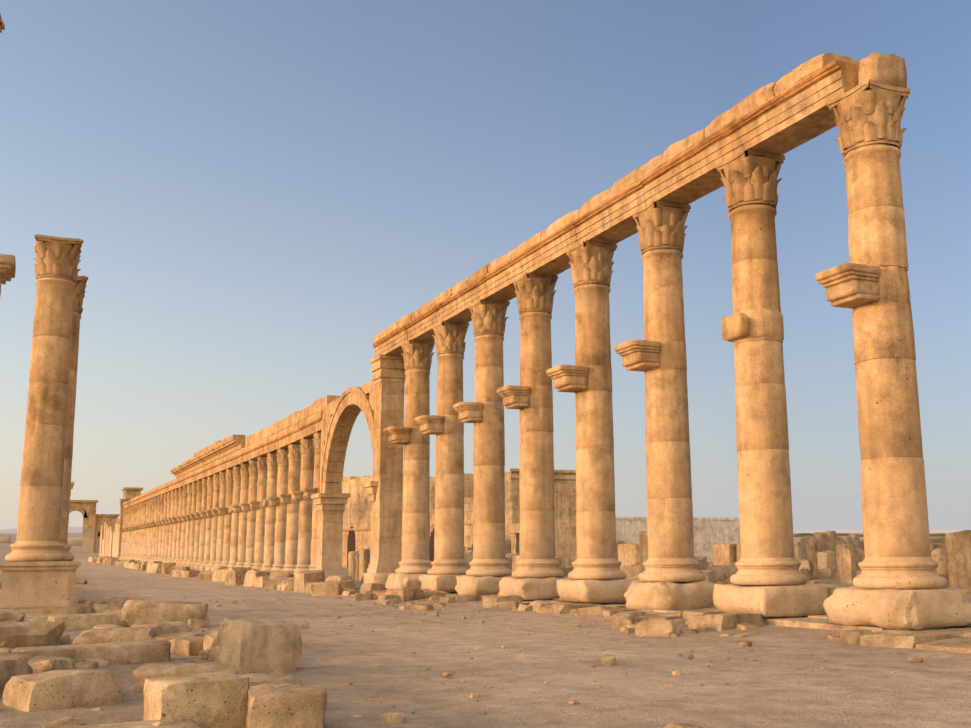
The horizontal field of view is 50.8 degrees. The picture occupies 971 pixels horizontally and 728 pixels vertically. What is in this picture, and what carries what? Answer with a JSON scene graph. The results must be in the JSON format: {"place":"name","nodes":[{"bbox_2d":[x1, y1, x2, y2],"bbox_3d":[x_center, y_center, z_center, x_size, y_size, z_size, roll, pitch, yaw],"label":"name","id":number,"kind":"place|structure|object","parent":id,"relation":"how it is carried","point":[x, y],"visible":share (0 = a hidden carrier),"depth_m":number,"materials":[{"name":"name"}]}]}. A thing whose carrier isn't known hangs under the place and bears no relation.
{"place":"outdoors","nodes":[
{"label":"outdoors","id":0,"kind":"place"},
{"bbox_2d":[0,527,963,533],"bbox_3d":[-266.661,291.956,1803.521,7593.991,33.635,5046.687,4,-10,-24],"label":"distant hills","id":1,"kind":"structure","parent":0,"point":[70,530],"depth_m":3946.03,"materials":[{"name":"beige"}]},
{"bbox_2d":[0,533,970,727],"bbox_3d":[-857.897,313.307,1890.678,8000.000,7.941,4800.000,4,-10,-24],"label":"ground","id":2,"kind":"structure","parent":0,"point":[929,691],"depth_m":13.06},
{"bbox_2d":[0,14,87,607],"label":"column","id":3,"kind":"structure","parent":2,"relation":"on","point":[39,567],"depth_m":25.26,"materials":[{"name":"stone"}]},
{"bbox_2d":[0,500,119,552],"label":"distant ruins","id":4,"kind":"object","parent":2,"relation":"on","point":[89,540],"visible":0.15,"depth_m":275.98,"materials":[{"name":"stone"}]},
{"bbox_2d":[0,580,326,727],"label":"rubble","id":5,"kind":"object","parent":2,"relation":"on","point":[241,679],"visible":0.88,"depth_m":11.94,"materials":[{"name":"stone"}]},
{"bbox_2d":[99,395,339,573],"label":"colonnade","id":6,"kind":"object","parent":2,"relation":"on","point":[237,501],"visible":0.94,"depth_m":70.77,"materials":[{"name":"stone"}]},
{"bbox_2d":[88,556,424,600],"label":"fallen blocks","id":7,"kind":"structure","parent":2,"relation":"on","point":[314,582],"depth_m":50.62,"materials":[{"name":"stone"}]},
{"bbox_2d":[311,380,377,579],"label":"side arch","id":8,"kind":"structure","parent":2,"relation":"on","point":[339,417],"depth_m":49.38,"materials":[{"name":"stone"}]},
{"bbox_2d":[342,468,576,567],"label":"theatre walls","id":9,"kind":"structure","parent":2,"relation":"on","point":[357,514],"depth_m":72.21,"materials":[{"name":"beige stone"}]},
{"bbox_2d":[347,517,740,566],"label":"ruined wall","id":10,"kind":"structure","parent":2,"relation":"on","point":[708,533],"depth_m":106.80,"materials":[{"name":"beige stone"}]},
{"bbox_2d":[178,596,970,727],"bbox_3d":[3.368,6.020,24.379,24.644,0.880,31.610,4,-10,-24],"label":"small stones","id":11,"kind":"object","parent":2,"relation":"on","point":[602,660],"visible":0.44,"depth_m":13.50,"materials":[{"name":"stone"}]},
{"bbox_2d":[277,585,970,652],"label":"foundation","id":12,"kind":"object","parent":2,"relation":"on","point":[664,622],"visible":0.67,"depth_m":19.17,"materials":[{"name":"stone"}]},
{"bbox_2d":[363,52,970,630],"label":"colonnade","id":13,"kind":"object","parent":12,"relation":"on","point":[737,152],"visible":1,"depth_m":23.55,"materials":[{"name":"stone"}]},
{"bbox_2d":[348,523,970,603],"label":"stone blocks","id":14,"kind":"structure","parent":2,"relation":"on","point":[827,554],"depth_m":45.72,"materials":[{"name":"stone"}]},
{"bbox_2d":[793,532,946,536],"bbox_3d":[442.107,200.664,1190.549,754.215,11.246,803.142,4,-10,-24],"label":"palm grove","id":15,"kind":"object","parent":2,"relation":"on","point":[861,535],"depth_m":1157.93,"materials":[{"name":"plant"}]},
{"bbox_2d":[0,0,970,530],"label":"sky","id":16,"kind":"structure","parent":0,"point":[255,192],"materials":[{"name":"blue"}]}
]}

